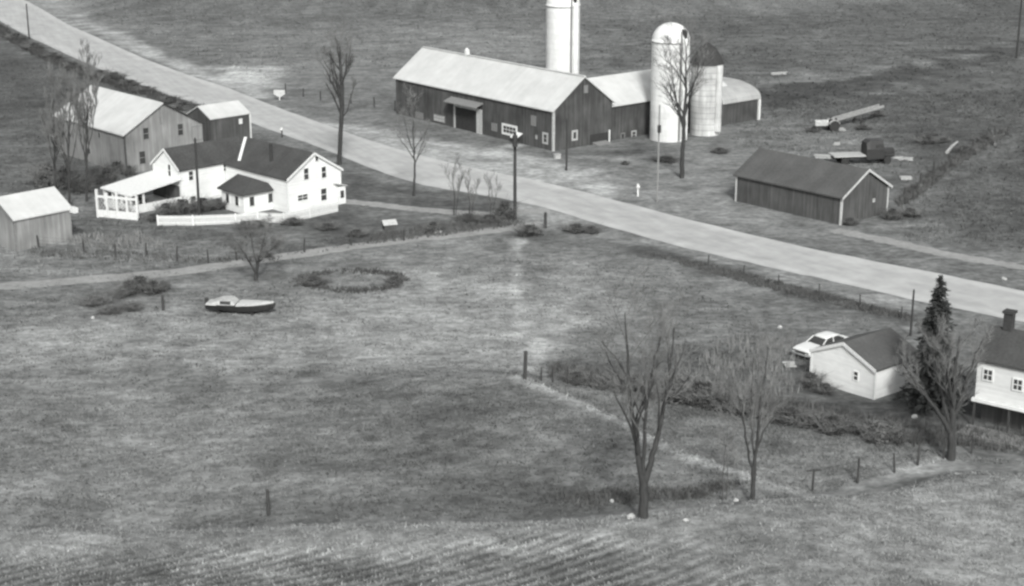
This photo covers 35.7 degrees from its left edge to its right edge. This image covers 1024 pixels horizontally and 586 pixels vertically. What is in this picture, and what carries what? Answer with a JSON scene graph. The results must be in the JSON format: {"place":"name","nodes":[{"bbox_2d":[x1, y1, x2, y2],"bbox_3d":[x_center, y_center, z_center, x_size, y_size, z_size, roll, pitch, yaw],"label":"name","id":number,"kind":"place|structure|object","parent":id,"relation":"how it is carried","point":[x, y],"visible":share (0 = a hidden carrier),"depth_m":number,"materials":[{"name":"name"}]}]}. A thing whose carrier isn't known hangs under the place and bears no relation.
{"place":"outdoors","nodes":[
{"label":"outdoors","id":0,"kind":"place"},
{"bbox_2d":[0,54,507,277],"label":"lawn grass","id":1,"kind":"structure","parent":0,"point":[79,160],"depth_m":166.14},
{"bbox_2d":[0,373,811,529],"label":"pasture grass","id":2,"kind":"structure","parent":0,"point":[354,452],"depth_m":105.15,"materials":[{"name":"plant"}]},
{"bbox_2d":[345,199,549,214],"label":"driveway","id":3,"kind":"structure","parent":0,"point":[412,208],"depth_m":172.53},
{"bbox_2d":[0,235,900,385],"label":"pasture grass","id":4,"kind":"structure","parent":0,"point":[491,316],"depth_m":135.96,"materials":[{"name":"plant"}]},
{"bbox_2d":[0,0,1023,585],"bbox_3d":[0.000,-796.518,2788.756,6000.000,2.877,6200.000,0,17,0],"label":"ground","id":5,"kind":"structure","parent":0,"point":[704,190],"depth_m":134.95,"materials":[{"name":"plant"}]},
{"bbox_2d":[0,186,78,251],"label":"garden shed","id":6,"kind":"structure","parent":5,"relation":"on","point":[27,217],"depth_m":157.44,"materials":[{"name":"wood"}]},
{"bbox_2d":[14,156,70,187],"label":"bush","id":7,"kind":"object","parent":5,"relation":"on","point":[45,169],"visible":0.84,"depth_m":182.53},
{"bbox_2d":[38,59,70,187],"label":"bare tree","id":8,"kind":"object","parent":5,"relation":"on","point":[58,91],"visible":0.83,"depth_m":173.21,"materials":[{"name":"grey plant"}]},
{"bbox_2d":[40,164,89,189],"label":"bush","id":9,"kind":"object","parent":5,"relation":"on","point":[59,179],"visible":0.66,"depth_m":181.61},
{"bbox_2d":[42,64,88,203],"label":"bare tree","id":10,"kind":"object","parent":5,"relation":"on","point":[68,136],"visible":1,"depth_m":172.06,"materials":[{"name":"grey plant"}]},
{"bbox_2d":[59,169,100,193],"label":"bush","id":11,"kind":"object","parent":5,"relation":"on","point":[77,185],"visible":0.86,"depth_m":179.43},
{"bbox_2d":[66,39,103,201],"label":"bare tree","id":12,"kind":"object","parent":5,"relation":"on","point":[87,118],"visible":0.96,"depth_m":172.87,"materials":[{"name":"grey plant"}]},
{"bbox_2d":[68,290,124,306],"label":"bush","id":13,"kind":"object","parent":5,"relation":"on","point":[93,300],"visible":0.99,"depth_m":138.93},
{"bbox_2d":[0,26,205,106],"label":"roadside brush","id":14,"kind":"object","parent":5,"relation":"on","point":[56,60],"visible":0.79,"depth_m":264.62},
{"bbox_2d":[86,301,126,314],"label":"bush","id":15,"kind":"object","parent":5,"relation":"on","point":[108,309],"visible":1,"depth_m":136.43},
{"bbox_2d":[91,160,126,186],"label":"bush","id":16,"kind":"object","parent":5,"relation":"on","point":[107,174],"visible":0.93,"depth_m":183.03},
{"bbox_2d":[95,69,133,81],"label":"bush","id":17,"kind":"object","parent":5,"relation":"on","point":[117,74],"visible":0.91,"depth_m":255.36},
{"bbox_2d":[94,189,139,219],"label":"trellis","id":18,"kind":"object","parent":5,"relation":"on","point":[118,214],"visible":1,"depth_m":168.14,"materials":[{"name":"white paint"}]},
{"bbox_2d":[103,283,135,299],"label":"bush","id":19,"kind":"object","parent":5,"relation":"on","point":[117,291],"visible":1,"depth_m":140.65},
{"bbox_2d":[68,229,175,250],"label":"yard weeds","id":20,"kind":"object","parent":5,"relation":"on","point":[107,239],"visible":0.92,"depth_m":159.20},
{"bbox_2d":[108,275,150,295],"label":"bush","id":21,"kind":"object","parent":5,"relation":"on","point":[129,287],"visible":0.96,"depth_m":141.60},
{"bbox_2d":[55,85,204,173],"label":"board barn","id":22,"kind":"structure","parent":5,"relation":"on","point":[132,130],"depth_m":192.21,"materials":[{"name":"pale metal"},{"name":"grey wood"}]},
{"bbox_2d":[192,125,202,140],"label":"door","id":23,"kind":"structure","parent":22,"relation":"in","point":[197,132],"depth_m":194.89,"materials":[{"name":"grey wood"}]},
{"bbox_2d":[114,299,152,311],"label":"bush","id":24,"kind":"object","parent":5,"relation":"on","point":[133,305],"visible":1,"depth_m":137.30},
{"bbox_2d":[115,272,161,293],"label":"bush","id":25,"kind":"object","parent":5,"relation":"on","point":[140,278],"visible":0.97,"depth_m":141.97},
{"bbox_2d":[135,276,165,295],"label":"bush","id":26,"kind":"object","parent":5,"relation":"on","point":[151,290],"visible":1,"depth_m":141.85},
{"bbox_2d":[30,247,281,263],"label":"fence line weeds","id":27,"kind":"object","parent":5,"relation":"on","point":[164,256],"visible":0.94,"depth_m":153.74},
{"bbox_2d":[147,198,177,215],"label":"bush","id":28,"kind":"object","parent":5,"relation":"on","point":[163,208],"visible":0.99,"depth_m":169.70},
{"bbox_2d":[164,193,195,214],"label":"bush","id":29,"kind":"object","parent":5,"relation":"on","point":[181,208],"visible":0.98,"depth_m":170.14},
{"bbox_2d":[169,98,203,110],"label":"bush","id":30,"kind":"object","parent":5,"relation":"on","point":[181,105],"visible":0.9,"depth_m":230.59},
{"bbox_2d":[194,138,200,216],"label":"utility pole","id":31,"kind":"object","parent":5,"relation":"on","point":[197,182],"visible":0.86,"depth_m":168.00,"materials":[{"name":"wood"}]},
{"bbox_2d":[182,194,222,212],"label":"bush","id":32,"kind":"object","parent":5,"relation":"on","point":[205,206],"visible":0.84,"depth_m":171.14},
{"bbox_2d":[186,100,251,144],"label":"roadside shed","id":33,"kind":"structure","parent":5,"relation":"on","point":[222,120],"depth_m":202.71,"materials":[{"name":"wood"}]},
{"bbox_2d":[36,230,404,262],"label":"wire fence","id":34,"kind":"object","parent":5,"relation":"on","point":[207,250],"visible":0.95,"depth_m":154.50,"materials":[{"name":"metal"}]},
{"bbox_2d":[100,137,346,213],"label":"farmhouse","id":35,"kind":"object","parent":5,"relation":"on","point":[250,175],"visible":0.88,"depth_m":173.81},
{"bbox_2d":[204,296,275,315],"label":"motorboat","id":36,"kind":"object","parent":5,"relation":"on","point":[229,303],"visible":1,"depth_m":136.03,"materials":[{"name":"paint"}]},
{"bbox_2d":[157,202,337,225],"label":"picket fence","id":37,"kind":"object","parent":5,"relation":"on","point":[257,214],"visible":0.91,"depth_m":166.61,"materials":[{"name":"white paint"}]},
{"bbox_2d":[217,212,286,280],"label":"apple tree","id":38,"kind":"object","parent":5,"relation":"on","point":[261,241],"visible":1,"depth_m":145.35,"materials":[{"name":"grey plant"}]},
{"bbox_2d":[0,221,550,289],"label":"farm lane","id":39,"kind":"structure","parent":5,"relation":"on","point":[117,277],"depth_m":151.42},
{"bbox_2d":[361,216,524,243],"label":"lane weeds","id":40,"kind":"object","parent":39,"relation":"on","point":[428,233],"visible":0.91,"depth_m":163.28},
{"bbox_2d":[276,215,310,225],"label":"bush","id":41,"kind":"object","parent":5,"relation":"on","point":[294,221],"visible":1,"depth_m":165.93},
{"bbox_2d":[0,534,619,585],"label":"stubble rows","id":42,"kind":"object","parent":5,"relation":"on","point":[288,583],"visible":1,"depth_m":88.18,"materials":[{"name":"grey plant"}]},
{"bbox_2d":[288,271,335,286],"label":"bush","id":43,"kind":"object","parent":5,"relation":"on","point":[314,280],"visible":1,"depth_m":144.80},
{"bbox_2d":[310,219,345,231],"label":"bush","id":44,"kind":"object","parent":5,"relation":"on","point":[324,225],"visible":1,"depth_m":164.24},
{"bbox_2d":[313,9,357,164],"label":"bare tree","id":45,"kind":"object","parent":5,"relation":"on","point":[339,91],"visible":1,"depth_m":191.56,"materials":[{"name":"grey plant"}]},
{"bbox_2d":[289,266,411,293],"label":"oval weeds","id":46,"kind":"object","parent":5,"relation":"on","point":[350,289],"visible":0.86,"depth_m":145.37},
{"bbox_2d":[344,226,373,236],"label":"bush","id":47,"kind":"object","parent":5,"relation":"on","point":[357,232],"visible":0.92,"depth_m":161.40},
{"bbox_2d":[381,219,397,229],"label":"doghouse","id":48,"kind":"object","parent":5,"relation":"on","point":[391,223],"visible":0.97,"depth_m":164.00,"materials":[{"name":"white paint"}]},
{"bbox_2d":[390,83,430,195],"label":"bare tree","id":49,"kind":"object","parent":5,"relation":"on","point":[412,131],"visible":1,"depth_m":176.50,"materials":[{"name":"grey plant"}]},
{"bbox_2d":[418,220,444,232],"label":"bush","id":50,"kind":"object","parent":5,"relation":"on","point":[432,226],"visible":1,"depth_m":162.65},
{"bbox_2d":[440,153,465,214],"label":"sapling","id":51,"kind":"object","parent":5,"relation":"on","point":[458,184],"visible":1,"depth_m":169.36,"materials":[{"name":"grey plant"}]},
{"bbox_2d":[449,209,481,221],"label":"bush","id":52,"kind":"object","parent":5,"relation":"on","point":[463,217],"visible":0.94,"depth_m":167.60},
{"bbox_2d":[464,167,480,212],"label":"sapling","id":53,"kind":"object","parent":5,"relation":"on","point":[472,196],"visible":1,"depth_m":168.54,"materials":[{"name":"grey plant"}]},
{"bbox_2d":[468,210,507,223],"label":"bush","id":54,"kind":"object","parent":5,"relation":"on","point":[482,218],"visible":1,"depth_m":166.81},
{"bbox_2d":[484,172,501,215],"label":"sapling","id":55,"kind":"object","parent":5,"relation":"on","point":[490,184],"visible":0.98,"depth_m":168.53,"materials":[{"name":"grey plant"}]},
{"bbox_2d":[484,194,522,219],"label":"bush","id":56,"kind":"object","parent":5,"relation":"on","point":[504,209],"visible":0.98,"depth_m":167.61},
{"bbox_2d":[393,46,614,150],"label":"barn","id":57,"kind":"structure","parent":5,"relation":"on","point":[533,106],"depth_m":210.09,"materials":[{"name":"metal"}]},
{"bbox_2d":[502,123,516,135],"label":"window","id":58,"kind":"structure","parent":57,"relation":"in","point":[507,129],"depth_m":208.68,"materials":[{"name":"white paint"}]},
{"bbox_2d":[590,132,608,144],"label":"stable door","id":59,"kind":"structure","parent":57,"relation":"in","point":[600,136],"depth_m":207.05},
{"bbox_2d":[0,469,1023,585],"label":"stubble","id":60,"kind":"object","parent":5,"relation":"on","point":[252,529],"visible":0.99,"depth_m":89.92,"materials":[{"name":"plant"}]},
{"bbox_2d":[512,132,517,218],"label":"utility pole","id":61,"kind":"object","parent":5,"relation":"on","point":[514,140],"visible":0.97,"depth_m":166.75,"materials":[{"name":"wood"}]},
{"bbox_2d":[505,219,548,236],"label":"bush","id":62,"kind":"object","parent":5,"relation":"on","point":[534,229],"visible":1,"depth_m":161.69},
{"bbox_2d":[65,0,1023,121],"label":"grass","id":63,"kind":"structure","parent":5,"relation":"on","point":[728,27],"depth_m":307.04,"materials":[{"name":"plant"}]},
{"bbox_2d":[546,0,580,73],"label":"silo","id":64,"kind":"object","parent":5,"relation":"on","point":[563,35],"visible":0.76,"depth_m":235.93,"materials":[{"name":"concrete"}]},
{"bbox_2d":[555,365,597,387],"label":"bush","id":65,"kind":"object","parent":5,"relation":"on","point":[577,377],"visible":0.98,"depth_m":119.60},
{"bbox_2d":[555,220,603,233],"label":"bush","id":66,"kind":"object","parent":5,"relation":"on","point":[574,228],"visible":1,"depth_m":163.15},
{"bbox_2d":[582,371,617,390],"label":"bush","id":67,"kind":"object","parent":5,"relation":"on","point":[602,380],"visible":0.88,"depth_m":119.04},
{"bbox_2d":[604,368,644,394],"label":"bush","id":68,"kind":"object","parent":5,"relation":"on","point":[633,386],"visible":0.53,"depth_m":118.40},
{"bbox_2d":[589,261,698,518],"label":"bare tree","id":69,"kind":"object","parent":5,"relation":"on","point":[644,473],"visible":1,"depth_m":89.97,"materials":[{"name":"grey plant"}]},
{"bbox_2d":[549,475,747,506],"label":"hollow weeds","id":70,"kind":"object","parent":5,"relation":"on","point":[632,490],"visible":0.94,"depth_m":97.21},
{"bbox_2d":[623,375,682,401],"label":"bush","id":71,"kind":"object","parent":5,"relation":"on","point":[651,397],"visible":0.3,"depth_m":116.78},
{"bbox_2d":[588,65,726,139],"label":"barn wing","id":72,"kind":"structure","parent":5,"relation":"on","point":[629,93],"depth_m":211.50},
{"bbox_2d":[656,105,660,201],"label":"utility pole","id":73,"kind":"object","parent":5,"relation":"on","point":[659,129],"visible":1,"depth_m":174.33,"materials":[{"name":"wood"}]},
{"bbox_2d":[649,22,689,142],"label":"silo","id":74,"kind":"object","parent":5,"relation":"on","point":[671,127],"visible":0.81,"depth_m":206.33,"materials":[{"name":"concrete"}]},
{"bbox_2d":[646,152,692,163],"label":"bush","id":75,"kind":"object","parent":5,"relation":"on","point":[668,158],"visible":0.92,"depth_m":196.44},
{"bbox_2d":[640,359,717,405],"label":"bush","id":76,"kind":"object","parent":5,"relation":"on","point":[684,377],"visible":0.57,"depth_m":116.08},
{"bbox_2d":[649,5,715,178],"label":"bare tree","id":77,"kind":"object","parent":5,"relation":"on","point":[682,117],"visible":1,"depth_m":184.36,"materials":[{"name":"grey plant"}]},
{"bbox_2d":[689,42,723,136],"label":"silo","id":78,"kind":"object","parent":5,"relation":"on","point":[705,108],"visible":0.88,"depth_m":210.56,"materials":[{"name":"concrete"}]},
{"bbox_2d":[677,375,735,408],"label":"bush","id":79,"kind":"object","parent":5,"relation":"on","point":[703,386],"visible":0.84,"depth_m":115.08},
{"bbox_2d":[705,381,741,500],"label":"sapling","id":80,"kind":"object","parent":5,"relation":"on","point":[735,450],"visible":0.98,"depth_m":95.05,"materials":[{"name":"grey plant"}]},
{"bbox_2d":[694,384,752,413],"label":"bush","id":81,"kind":"object","parent":5,"relation":"on","point":[720,400],"visible":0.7,"depth_m":114.41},
{"bbox_2d":[721,77,760,125],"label":"arched barn","id":82,"kind":"structure","parent":5,"relation":"on","point":[741,101],"depth_m":221.22,"materials":[{"name":"grey metal"}]},
{"bbox_2d":[707,387,783,416],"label":"bush","id":83,"kind":"object","parent":5,"relation":"on","point":[738,406],"visible":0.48,"depth_m":113.51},
{"bbox_2d":[694,331,811,396],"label":"dry weeds","id":84,"kind":"object","parent":5,"relation":"on","point":[787,381],"visible":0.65,"depth_m":123.71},
{"bbox_2d":[711,314,797,499],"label":"bare tree","id":85,"kind":"object","parent":5,"relation":"on","point":[759,416],"visible":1,"depth_m":93.94,"materials":[{"name":"grey plant"}]},
{"bbox_2d":[735,392,804,424],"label":"bush","id":86,"kind":"object","parent":5,"relation":"on","point":[779,412],"visible":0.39,"depth_m":112.42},
{"bbox_2d":[528,365,1023,454],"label":"wire fence","id":87,"kind":"object","parent":5,"relation":"on","point":[877,424],"visible":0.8,"depth_m":110.92,"materials":[{"name":"metal"}]},
{"bbox_2d":[644,249,914,320],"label":"verge weeds","id":88,"kind":"object","parent":5,"relation":"on","point":[867,307],"visible":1,"depth_m":143.27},
{"bbox_2d":[547,357,1023,453],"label":"fence row weeds","id":89,"kind":"object","parent":5,"relation":"on","point":[854,414],"visible":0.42,"depth_m":111.09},
{"bbox_2d":[764,399,818,426],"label":"bush","id":90,"kind":"object","parent":5,"relation":"on","point":[788,416],"visible":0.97,"depth_m":111.68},
{"bbox_2d":[782,405,828,429],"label":"bush","id":91,"kind":"object","parent":5,"relation":"on","point":[807,422],"visible":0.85,"depth_m":111.09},
{"bbox_2d":[790,366,829,388],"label":"bush","id":92,"kind":"object","parent":5,"relation":"on","point":[812,379],"visible":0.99,"depth_m":118.73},
{"bbox_2d":[733,148,892,224],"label":"equipment shed","id":93,"kind":"structure","parent":5,"relation":"on","point":[820,190],"depth_m":169.67,"materials":[{"name":"grey"}]},
{"bbox_2d":[791,331,847,357],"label":"parked car","id":94,"kind":"object","parent":5,"relation":"on","point":[818,340],"visible":0.52,"depth_m":125.73,"materials":[{"name":"white paint"}]},
{"bbox_2d":[808,379,843,394],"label":"bush","id":95,"kind":"object","parent":5,"relation":"on","point":[825,388],"visible":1,"depth_m":117.64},
{"bbox_2d":[813,115,839,131],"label":"tractor","id":96,"kind":"object","parent":5,"relation":"on","point":[830,123],"visible":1,"depth_m":214.85,"materials":[{"name":"white paint"}]},
{"bbox_2d":[806,407,861,436],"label":"bush","id":97,"kind":"object","parent":5,"relation":"on","point":[829,424],"visible":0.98,"depth_m":109.62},
{"bbox_2d":[831,104,883,123],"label":"hay elevator","id":98,"kind":"object","parent":5,"relation":"on","point":[857,112],"visible":0.91,"depth_m":219.90,"materials":[{"name":"metal"}]},
{"bbox_2d":[828,138,894,164],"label":"flatbed truck","id":99,"kind":"object","parent":5,"relation":"on","point":[873,148],"visible":0.99,"depth_m":194.38,"materials":[{"name":"paint"}]},
{"bbox_2d":[809,327,921,399],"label":"garage","id":100,"kind":"structure","parent":5,"relation":"on","point":[860,365],"depth_m":117.77,"materials":[{"name":"grey"}]},
{"bbox_2d":[807,437,945,490],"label":"wire fence","id":101,"kind":"object","parent":5,"relation":"on","point":[894,466],"visible":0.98,"depth_m":103.25,"materials":[{"name":"metal"}]},
{"bbox_2d":[846,410,912,445],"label":"bush","id":102,"kind":"object","parent":5,"relation":"on","point":[880,429],"visible":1,"depth_m":108.42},
{"bbox_2d":[876,205,907,219],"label":"bush","id":103,"kind":"object","parent":5,"relation":"on","point":[895,214],"visible":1,"depth_m":168.05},
{"bbox_2d":[880,425,916,445],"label":"bush","id":104,"kind":"object","parent":5,"relation":"on","point":[898,441],"visible":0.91,"depth_m":108.21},
{"bbox_2d":[898,205,927,217],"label":"bush","id":105,"kind":"object","parent":5,"relation":"on","point":[910,211],"visible":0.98,"depth_m":169.26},
{"bbox_2d":[908,133,939,145],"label":"bush","id":106,"kind":"object","parent":5,"relation":"on","point":[924,140],"visible":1,"depth_m":206.81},
{"bbox_2d":[829,228,1023,269],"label":"field lane","id":107,"kind":"structure","parent":5,"relation":"on","point":[915,247],"depth_m":156.65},
{"bbox_2d":[892,274,972,414],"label":"spruce tree","id":108,"kind":"object","parent":5,"relation":"on","point":[929,323],"visible":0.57,"depth_m":112.26,"materials":[{"name":"black plant"}]},
{"bbox_2d":[890,312,997,460],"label":"bare tree","id":109,"kind":"object","parent":5,"relation":"on","point":[949,422],"visible":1,"depth_m":104.27,"materials":[{"name":"grey plant"}]},
{"bbox_2d":[894,125,1011,206],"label":"fence brush","id":110,"kind":"object","parent":5,"relation":"on","point":[924,182],"visible":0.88,"depth_m":192.02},
{"bbox_2d":[971,132,999,143],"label":"bush","id":111,"kind":"object","parent":5,"relation":"on","point":[983,137],"visible":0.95,"depth_m":206.73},
{"bbox_2d":[957,308,1023,450],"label":"house","id":112,"kind":"structure","parent":5,"relation":"on","point":[999,396],"depth_m":110.16,"materials":[{"name":"white"}]},
{"bbox_2d":[982,367,993,381],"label":"window","id":113,"kind":"structure","parent":112,"relation":"in","point":[987,374],"depth_m":110.13,"materials":[{"name":"white paint"}]},
{"bbox_2d":[1012,377,1023,391],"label":"window","id":114,"kind":"structure","parent":112,"relation":"in","point":[1017,383],"depth_m":108.95,"materials":[{"name":"white paint"}]},
{"bbox_2d":[0,0,1023,321],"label":"road","id":115,"kind":"structure","parent":0,"point":[46,28],"depth_m":178.85,"materials":[{"name":"asphalt"}]},
{"bbox_2d":[527,374,1023,493],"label":"pasture grass","id":116,"kind":"structure","parent":0,"point":[766,444],"depth_m":107.79,"materials":[{"name":"plant"}]},
{"bbox_2d":[728,88,1023,252],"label":"yard grass","id":117,"kind":"structure","parent":0,"point":[900,165],"depth_m":207.71,"materials":[{"name":"plant"}]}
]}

